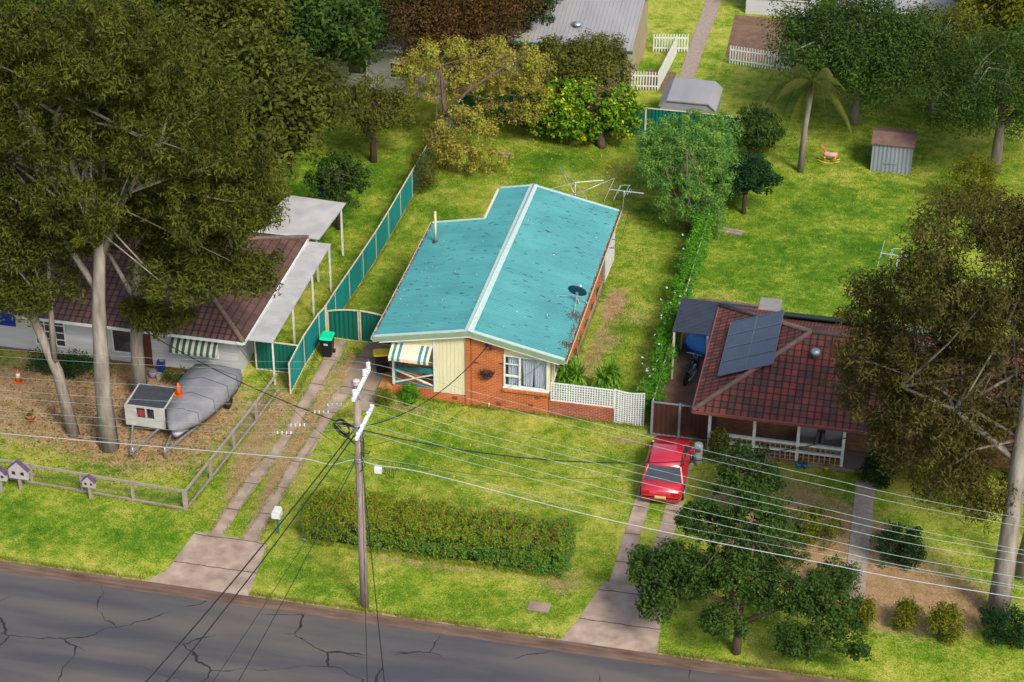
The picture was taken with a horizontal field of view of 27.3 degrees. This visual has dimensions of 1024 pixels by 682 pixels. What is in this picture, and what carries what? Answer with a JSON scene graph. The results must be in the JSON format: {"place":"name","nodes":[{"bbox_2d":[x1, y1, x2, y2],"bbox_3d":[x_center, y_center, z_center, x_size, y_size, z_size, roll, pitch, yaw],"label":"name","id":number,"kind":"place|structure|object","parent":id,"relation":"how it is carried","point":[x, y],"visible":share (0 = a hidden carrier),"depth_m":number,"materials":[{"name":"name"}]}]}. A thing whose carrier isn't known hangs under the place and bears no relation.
{"place":"outdoors","nodes":[
{"label":"outdoors","id":0,"kind":"place"},
{"bbox_2d":[6,459,29,490],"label":"birdhouse","id":1,"kind":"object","parent":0,"point":[18,469],"depth_m":86.65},
{"bbox_2d":[147,531,266,595],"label":"driveway","id":2,"kind":"structure","parent":0,"point":[207,561],"depth_m":83.01,"materials":[{"name":"concrete"}]},
{"bbox_2d":[208,340,346,535],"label":"driveway","id":3,"kind":"structure","parent":0,"point":[267,462],"depth_m":89.90,"materials":[{"name":"concrete"}]},
{"bbox_2d":[319,331,335,356],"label":"wheelie bin","id":4,"kind":"object","parent":3,"relation":"on","point":[326,339],"visible":1,"depth_m":95.10,"materials":[{"name":"black plastic"}]},
{"bbox_2d":[242,389,349,540],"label":"driveway","id":5,"kind":"structure","parent":0,"point":[254,531],"depth_m":88.34,"materials":[{"name":"concrete"}]},
{"bbox_2d":[338,342,382,394],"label":"driveway","id":6,"kind":"structure","parent":0,"point":[366,353],"depth_m":94.90,"materials":[{"name":"concrete"}]},
{"bbox_2d":[360,345,395,411],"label":"driveway","id":7,"kind":"structure","parent":0,"point":[373,381],"depth_m":93.56,"materials":[{"name":"concrete"}]},
{"bbox_2d":[373,348,389,372],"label":"wheelie bin","id":8,"kind":"object","parent":7,"relation":"on","point":[381,355],"visible":0.81,"depth_m":94.07,"materials":[{"name":"black plastic"}]},
{"bbox_2d":[0,571,771,681],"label":"road","id":9,"kind":"structure","parent":0,"point":[54,630],"depth_m":78.91,"materials":[{"name":"asphalt"}]},
{"bbox_2d":[0,0,1023,681],"bbox_3d":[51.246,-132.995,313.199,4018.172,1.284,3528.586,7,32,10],"label":"ground","id":10,"kind":"structure","parent":0,"point":[736,82],"depth_m":90.33,"materials":[{"name":"plant"}]},
{"bbox_2d":[0,179,91,437],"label":"gum tree","id":11,"kind":"object","parent":10,"relation":"on","point":[23,243],"visible":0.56,"depth_m":86.39,"materials":[{"name":"green plant"}]},
{"bbox_2d":[24,347,114,380],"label":"shrub","id":12,"kind":"object","parent":10,"relation":"on","point":[70,358],"visible":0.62,"depth_m":94.15,"materials":[{"name":"green plant"}]},
{"bbox_2d":[0,0,192,182],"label":"tall tree","id":13,"kind":"object","parent":10,"relation":"on","point":[97,34],"visible":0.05,"depth_m":99.94,"materials":[{"name":"green plant"}]},
{"bbox_2d":[0,351,247,493],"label":"leaf litter","id":14,"kind":"object","parent":10,"relation":"on","point":[53,428],"visible":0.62,"depth_m":90.82,"materials":[{"name":"plant"}]},
{"bbox_2d":[0,373,278,510],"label":"netting fence","id":15,"kind":"object","parent":10,"relation":"on","point":[186,505],"visible":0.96,"depth_m":87.04,"materials":[{"name":"metal"}]},
{"bbox_2d":[0,0,291,452],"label":"gum tree","id":16,"kind":"object","parent":10,"relation":"on","point":[90,87],"visible":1,"depth_m":82.73,"materials":[{"name":"green plant"}]},
{"bbox_2d":[124,383,175,458],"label":"box trailer","id":17,"kind":"object","parent":10,"relation":"on","point":[154,414],"visible":0.77,"depth_m":90.39,"materials":[{"name":"metal"}]},
{"bbox_2d":[0,222,308,372],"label":"neighbour house","id":18,"kind":"structure","parent":10,"relation":"on","point":[212,332],"depth_m":94.48,"materials":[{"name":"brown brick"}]},
{"bbox_2d":[34,321,67,347],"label":"window","id":19,"kind":"structure","parent":18,"relation":"in","point":[60,332],"depth_m":95.10,"materials":[{"name":"glass"}]},
{"bbox_2d":[110,330,130,353],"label":"window","id":20,"kind":"structure","parent":18,"relation":"in","point":[120,339],"depth_m":94.54,"materials":[{"name":"glass"}]},
{"bbox_2d":[76,139,292,390],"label":"gum tree","id":21,"kind":"object","parent":10,"relation":"on","point":[144,312],"visible":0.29,"depth_m":88.69,"materials":[{"name":"green plant"}]},
{"bbox_2d":[163,364,242,458],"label":"covered boat","id":22,"kind":"object","parent":10,"relation":"on","point":[194,379],"visible":0.9,"depth_m":90.95,"materials":[{"name":"grey fabric"}]},
{"bbox_2d":[120,0,309,57],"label":"tall tree","id":23,"kind":"object","parent":10,"relation":"on","point":[207,15],"visible":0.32,"depth_m":111.49,"materials":[{"name":"green plant"}]},
{"bbox_2d":[133,16,366,184],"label":"tall tree","id":24,"kind":"object","parent":10,"relation":"on","point":[293,109],"visible":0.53,"depth_m":100.06,"materials":[{"name":"green plant"}]},
{"bbox_2d":[254,341,297,372],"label":"screen fence","id":25,"kind":"object","parent":10,"relation":"on","point":[282,351],"visible":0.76,"depth_m":94.18,"materials":[{"name":"metal"}]},
{"bbox_2d":[248,241,331,384],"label":"side awning","id":26,"kind":"object","parent":10,"relation":"on","point":[274,317],"visible":0.98,"depth_m":96.21,"materials":[{"name":"white paint"}]},
{"bbox_2d":[258,195,345,281],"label":"patio roof","id":27,"kind":"structure","parent":10,"relation":"on","point":[312,218],"depth_m":102.48,"materials":[{"name":"white paint"}]},
{"bbox_2d":[257,0,408,71],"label":"tall tree","id":28,"kind":"object","parent":10,"relation":"on","point":[338,27],"visible":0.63,"depth_m":115.19,"materials":[{"name":"green plant"}]},
{"bbox_2d":[301,145,373,229],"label":"tree","id":29,"kind":"object","parent":10,"relation":"on","point":[334,184],"visible":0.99,"depth_m":105.55,"materials":[{"name":"green plant"}]},
{"bbox_2d":[332,359,373,608],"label":"power pole","id":30,"kind":"object","parent":10,"relation":"on","point":[357,384],"visible":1,"depth_m":77.17,"materials":[{"name":"wood"}]},
{"bbox_2d":[145,429,353,681],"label":"service cable","id":31,"kind":"object","parent":30,"relation":"attached to","point":[167,657],"visible":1,"depth_m":70.86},
{"bbox_2d":[166,435,354,681],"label":"service cable","id":32,"kind":"object","parent":30,"relation":"attached to","point":[260,562],"visible":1,"depth_m":71.23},
{"bbox_2d":[0,376,1020,549],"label":"power line","id":33,"kind":"object","parent":30,"relation":"attached to","point":[532,438],"visible":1,"depth_m":73.89,"materials":[{"name":"metal"}]},
{"bbox_2d":[0,410,1021,577],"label":"power line","id":34,"kind":"object","parent":30,"relation":"attached to","point":[300,424],"visible":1,"depth_m":75.67,"materials":[{"name":"metal"}]},
{"bbox_2d":[0,397,1021,562],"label":"power line","id":35,"kind":"object","parent":30,"relation":"attached to","point":[528,454],"visible":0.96,"depth_m":76.17,"materials":[{"name":"metal"}]},
{"bbox_2d":[0,356,1022,526],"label":"power line","id":36,"kind":"object","parent":30,"relation":"attached to","point":[532,415],"visible":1,"depth_m":75.04,"materials":[{"name":"metal"}]},
{"bbox_2d":[3,427,1019,588],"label":"communication cable","id":37,"kind":"object","parent":30,"relation":"attached to","point":[531,494],"visible":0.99,"depth_m":76.33,"materials":[{"name":"metal"}]},
{"bbox_2d":[0,433,1023,598],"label":"communication cable","id":38,"kind":"object","parent":30,"relation":"attached to","point":[526,499],"visible":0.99,"depth_m":76.37,"materials":[{"name":"rubber"}]},
{"bbox_2d":[2,418,1021,586],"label":"power line","id":39,"kind":"object","parent":30,"relation":"attached to","point":[282,432],"visible":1,"depth_m":75.13,"materials":[{"name":"metal"}]},
{"bbox_2d":[0,349,1023,518],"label":"power line","id":40,"kind":"object","parent":30,"relation":"attached to","point":[518,403],"visible":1,"depth_m":75.56,"materials":[{"name":"metal"}]},
{"bbox_2d":[4,390,1023,554],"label":"power line","id":41,"kind":"object","parent":30,"relation":"attached to","point":[503,439],"visible":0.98,"depth_m":76.80,"materials":[{"name":"metal"}]},
{"bbox_2d":[363,430,866,463],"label":"service cable","id":42,"kind":"object","parent":30,"relation":"attached to","point":[604,462],"visible":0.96,"depth_m":81.82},
{"bbox_2d":[288,98,454,393],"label":"side fence","id":43,"kind":"object","parent":10,"relation":"on","point":[341,295],"visible":0.8,"depth_m":100.94,"materials":[{"name":"metal"}]},
{"bbox_2d":[324,305,390,345],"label":"driveway gate","id":44,"kind":"structure","parent":43,"relation":"attached to","point":[342,323],"depth_m":96.36,"materials":[{"name":"metal"}]},
{"bbox_2d":[326,69,417,162],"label":"tree","id":45,"kind":"object","parent":10,"relation":"on","point":[383,113],"visible":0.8,"depth_m":111.84,"materials":[{"name":"green plant"}]},
{"bbox_2d":[307,3,453,99],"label":"neighbour house","id":46,"kind":"structure","parent":10,"relation":"on","point":[384,65],"depth_m":121.23,"materials":[{"name":"metal"}]},
{"bbox_2d":[397,382,421,404],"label":"shrub","id":47,"kind":"object","parent":10,"relation":"on","point":[409,394],"visible":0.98,"depth_m":92.41,"materials":[{"name":"green plant"}]},
{"bbox_2d":[406,141,441,193],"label":"shrub","id":48,"kind":"object","parent":10,"relation":"on","point":[425,174],"visible":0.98,"depth_m":110.53,"materials":[{"name":"green plant"}]},
{"bbox_2d":[0,561,849,681],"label":"kerb","id":49,"kind":"structure","parent":10,"relation":"on","point":[466,632],"depth_m":80.06,"materials":[{"name":"concrete"}]},
{"bbox_2d":[300,483,578,577],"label":"hedge","id":50,"kind":"object","parent":10,"relation":"on","point":[442,529],"visible":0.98,"depth_m":83.13,"materials":[{"name":"green plant"}]},
{"bbox_2d":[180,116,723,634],"bbox_3d":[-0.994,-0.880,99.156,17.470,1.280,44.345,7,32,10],"label":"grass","id":51,"kind":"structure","parent":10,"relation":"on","point":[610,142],"depth_m":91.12,"materials":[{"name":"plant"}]},
{"bbox_2d":[359,0,555,78],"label":"brown tree","id":52,"kind":"object","parent":10,"relation":"on","point":[493,15],"visible":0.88,"depth_m":117.02,"materials":[{"name":"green plant"}]},
{"bbox_2d":[390,33,557,175],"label":"golden tree","id":53,"kind":"object","parent":10,"relation":"on","point":[460,84],"visible":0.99,"depth_m":113.37,"materials":[{"name":"yellow plant"}]},
{"bbox_2d":[371,183,621,414],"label":"house","id":54,"kind":"structure","parent":10,"relation":"on","point":[506,270],"depth_m":93.82,"materials":[{"name":"white paint"}]},
{"bbox_2d":[503,354,548,392],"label":"window","id":55,"kind":"structure","parent":54,"relation":"in","point":[516,367],"depth_m":91.41,"materials":[{"name":"white paint"}]},
{"bbox_2d":[499,0,561,31],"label":"dark tree","id":56,"kind":"object","parent":10,"relation":"on","point":[536,17],"visible":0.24,"depth_m":120.50,"materials":[{"name":"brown plant"}]},
{"bbox_2d":[451,0,647,93],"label":"neighbour house","id":57,"kind":"structure","parent":10,"relation":"on","point":[628,19],"depth_m":121.12,"materials":[{"name":"grey metal"}]},
{"bbox_2d":[554,351,591,400],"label":"grass tree","id":58,"kind":"object","parent":10,"relation":"on","point":[573,373],"visible":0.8,"depth_m":93.03,"materials":[{"name":"green plant"}]},
{"bbox_2d":[513,27,637,105],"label":"olive tree","id":59,"kind":"object","parent":10,"relation":"on","point":[587,61],"visible":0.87,"depth_m":117.41,"materials":[{"name":"green plant"}]},
{"bbox_2d":[548,398,613,422],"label":"garden wall","id":60,"kind":"structure","parent":10,"relation":"on","point":[584,411],"depth_m":91.67,"materials":[{"name":"red brick"}]},
{"bbox_2d":[550,382,613,407],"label":"lattice screen","id":61,"kind":"object","parent":60,"relation":"on","point":[582,396],"visible":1,"depth_m":91.27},
{"bbox_2d":[517,75,648,148],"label":"mulberry tree","id":62,"kind":"object","parent":10,"relation":"on","point":[615,107],"visible":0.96,"depth_m":114.97,"materials":[{"name":"green plant"}]},
{"bbox_2d":[457,91,731,135],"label":"back fence","id":63,"kind":"object","parent":10,"relation":"on","point":[653,113],"visible":0.22,"depth_m":117.56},
{"bbox_2d":[586,357,625,404],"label":"grass tree","id":64,"kind":"object","parent":10,"relation":"on","point":[609,376],"visible":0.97,"depth_m":92.84,"materials":[{"name":"green plant"}]},
{"bbox_2d":[602,230,616,282],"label":"privacy screen","id":65,"kind":"object","parent":10,"relation":"on","point":[609,260],"visible":0.63,"depth_m":103.06,"materials":[{"name":"metal"}]},
{"bbox_2d":[613,389,644,425],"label":"lattice gate","id":66,"kind":"structure","parent":10,"relation":"on","point":[630,408],"depth_m":91.09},
{"bbox_2d":[640,435,694,503],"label":"parked car","id":67,"kind":"object","parent":10,"relation":"on","point":[651,491],"visible":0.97,"depth_m":86.58,"materials":[{"name":"red metal"}]},
{"bbox_2d":[658,36,677,89],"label":"picket fence","id":68,"kind":"object","parent":10,"relation":"on","point":[667,62],"visible":1,"depth_m":124.36,"materials":[{"name":"white paint"}]},
{"bbox_2d":[653,34,688,51],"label":"picket fence","id":69,"kind":"object","parent":10,"relation":"on","point":[671,38],"visible":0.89,"depth_m":126.80,"materials":[{"name":"white paint"}]},
{"bbox_2d":[630,206,716,419],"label":"creeper","id":70,"kind":"object","parent":10,"relation":"on","point":[691,255],"visible":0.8,"depth_m":97.43,"materials":[{"name":"green plant"}]},
{"bbox_2d":[650,400,713,440],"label":"side gate","id":71,"kind":"structure","parent":10,"relation":"on","point":[666,419],"depth_m":90.26,"materials":[{"name":"wood"}]},
{"bbox_2d":[630,107,746,241],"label":"feathery tree","id":72,"kind":"object","parent":10,"relation":"on","point":[702,143],"visible":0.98,"depth_m":106.47,"materials":[{"name":"green plant"}]},
{"bbox_2d":[658,77,722,113],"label":"garden shed","id":73,"kind":"structure","parent":10,"relation":"on","point":[681,94],"depth_m":117.02,"materials":[{"name":"grey metal"}]},
{"bbox_2d":[646,298,758,441],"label":"dirt patch","id":74,"kind":"object","parent":10,"relation":"on","point":[678,392],"visible":0.23,"depth_m":94.54,"materials":[{"name":"soil"}]},
{"bbox_2d":[706,426,731,462],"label":"shrub","id":75,"kind":"object","parent":10,"relation":"on","point":[719,440],"visible":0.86,"depth_m":88.54,"materials":[{"name":"green plant"}]},
{"bbox_2d":[671,297,782,378],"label":"carport","id":76,"kind":"object","parent":10,"relation":"on","point":[694,316],"visible":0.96,"depth_m":94.76,"materials":[{"name":"metal"}]},
{"bbox_2d":[709,148,783,214],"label":"tree","id":77,"kind":"object","parent":10,"relation":"on","point":[751,174],"visible":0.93,"depth_m":107.56,"materials":[{"name":"green plant"}]},
{"bbox_2d":[710,438,786,500],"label":"tree","id":78,"kind":"object","parent":10,"relation":"on","point":[739,475],"visible":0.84,"depth_m":84.47,"materials":[{"name":"green plant"}]},
{"bbox_2d":[625,484,873,664],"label":"verge tree","id":79,"kind":"object","parent":10,"relation":"on","point":[706,570],"visible":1,"depth_m":77.06,"materials":[{"name":"green plant"}]},
{"bbox_2d":[727,100,785,161],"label":"tree","id":80,"kind":"object","parent":10,"relation":"on","point":[751,137],"visible":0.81,"depth_m":111.62,"materials":[{"name":"green plant"}]},
{"bbox_2d":[729,45,793,71],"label":"picket fence","id":81,"kind":"object","parent":10,"relation":"on","point":[751,62],"visible":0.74,"depth_m":125.01,"materials":[{"name":"white paint"}]},
{"bbox_2d":[725,15,803,64],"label":"dirt patch","id":82,"kind":"object","parent":10,"relation":"on","point":[746,31],"visible":0.43,"depth_m":129.22,"materials":[{"name":"soil"}]},
{"bbox_2d":[737,529,810,567],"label":"shrub","id":83,"kind":"object","parent":10,"relation":"on","point":[787,551],"visible":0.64,"depth_m":82.58,"materials":[{"name":"green plant"}]},
{"bbox_2d":[745,0,821,16],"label":"neighbour house","id":84,"kind":"structure","parent":10,"relation":"on","point":[760,7],"depth_m":131.78,"materials":[{"name":"paint"}]},
{"bbox_2d":[764,64,854,172],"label":"palm tree","id":85,"kind":"object","parent":10,"relation":"on","point":[819,79],"visible":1,"depth_m":110.86,"materials":[{"name":"green plant"}]},
{"bbox_2d":[781,503,845,549],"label":"shrub","id":86,"kind":"object","parent":10,"relation":"on","point":[810,531],"visible":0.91,"depth_m":83.94,"materials":[{"name":"green plant"}]},
{"bbox_2d":[807,554,862,595],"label":"shrub","id":87,"kind":"object","parent":10,"relation":"on","point":[841,575],"visible":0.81,"depth_m":81.02,"materials":[{"name":"green plant"}]},
{"bbox_2d":[691,303,1023,472],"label":"neighbour house","id":88,"kind":"structure","parent":10,"relation":"on","point":[760,377],"depth_m":88.94,"materials":[{"name":"brown brick"}]},
{"bbox_2d":[795,427,819,451],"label":"armchair","id":89,"kind":"object","parent":88,"relation":"on","point":[810,435],"visible":0.67,"depth_m":89.64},
{"bbox_2d":[820,430,842,454],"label":"armchair","id":90,"kind":"object","parent":88,"relation":"on","point":[828,435],"visible":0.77,"depth_m":89.46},
{"bbox_2d":[843,592,878,630],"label":"shrub","id":91,"kind":"object","parent":10,"relation":"on","point":[865,613],"visible":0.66,"depth_m":79.27,"materials":[{"name":"green plant"}]},
{"bbox_2d":[757,0,970,125],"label":"pale tree","id":92,"kind":"object","parent":10,"relation":"on","point":[822,37],"visible":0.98,"depth_m":114.41,"materials":[{"name":"green plant"}]},
{"bbox_2d":[853,450,899,489],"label":"shrub","id":93,"kind":"object","parent":10,"relation":"on","point":[866,467],"visible":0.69,"depth_m":87.37,"materials":[{"name":"green plant"}]},
{"bbox_2d":[870,127,916,174],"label":"garden shed","id":94,"kind":"structure","parent":10,"relation":"on","point":[892,150],"depth_m":113.27,"materials":[{"name":"metal"}]},
{"bbox_2d":[869,519,927,570],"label":"shrub","id":95,"kind":"object","parent":10,"relation":"on","point":[916,552],"visible":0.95,"depth_m":82.50,"materials":[{"name":"green plant"}]},
{"bbox_2d":[889,595,925,632],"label":"shrub","id":96,"kind":"object","parent":10,"relation":"on","point":[905,619],"visible":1,"depth_m":79.33,"materials":[{"name":"green plant"}]},
{"bbox_2d":[818,175,1023,618],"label":"she oak","id":97,"kind":"object","parent":10,"relation":"on","point":[979,422],"visible":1,"depth_m":76.47,"materials":[{"name":"green plant"}]},
{"bbox_2d":[839,0,1003,56],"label":"neighbour house","id":98,"kind":"structure","parent":10,"relation":"on","point":[903,3],"depth_m":125.78,"materials":[{"name":"grey metal"}]},
{"bbox_2d":[924,598,968,646],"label":"shrub","id":99,"kind":"object","parent":10,"relation":"on","point":[942,614],"visible":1,"depth_m":78.62,"materials":[{"name":"green plant"}]},
{"bbox_2d":[896,0,1003,113],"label":"pale tree","id":100,"kind":"object","parent":10,"relation":"on","point":[965,24],"visible":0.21,"depth_m":117.72,"materials":[{"name":"green plant"}]},
{"bbox_2d":[908,18,1023,174],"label":"pale tree","id":101,"kind":"object","parent":10,"relation":"on","point":[987,93],"visible":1,"depth_m":110.11,"materials":[{"name":"green plant"}]},
{"bbox_2d":[939,149,1008,215],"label":"shrub","id":102,"kind":"object","parent":10,"relation":"on","point":[988,169],"visible":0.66,"depth_m":108.81,"materials":[{"name":"green plant"}]},
{"bbox_2d":[942,0,1023,79],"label":"yellow tree","id":103,"kind":"object","parent":10,"relation":"on","point":[999,12],"visible":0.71,"depth_m":120.13,"materials":[{"name":"brown plant"}]},
{"bbox_2d":[977,600,1023,648],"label":"shrub","id":104,"kind":"object","parent":10,"relation":"on","point":[1001,620],"visible":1,"depth_m":78.81,"materials":[{"name":"green plant"}]},
{"bbox_2d":[560,582,660,653],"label":"driveway","id":105,"kind":"structure","parent":0,"point":[609,616],"depth_m":79.99,"materials":[{"name":"concrete"}]},
{"bbox_2d":[609,480,650,584],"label":"driveway","id":106,"kind":"structure","parent":0,"point":[632,533],"depth_m":84.56,"materials":[{"name":"concrete"}]},
{"bbox_2d":[652,446,693,582],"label":"driveway","id":107,"kind":"structure","parent":0,"point":[667,519],"depth_m":85.54,"materials":[{"name":"concrete"}]},
{"bbox_2d":[684,334,709,357],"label":"paddling pool","id":108,"kind":"structure","parent":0,"point":[695,344],"depth_m":97.32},
{"bbox_2d":[679,0,720,78],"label":"path","id":109,"kind":"structure","parent":0,"point":[700,37],"depth_m":128.79,"materials":[{"name":"concrete"}]},
{"bbox_2d":[844,480,875,598],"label":"path","id":110,"kind":"structure","parent":0,"point":[863,506],"depth_m":85.08,"materials":[{"name":"concrete"}]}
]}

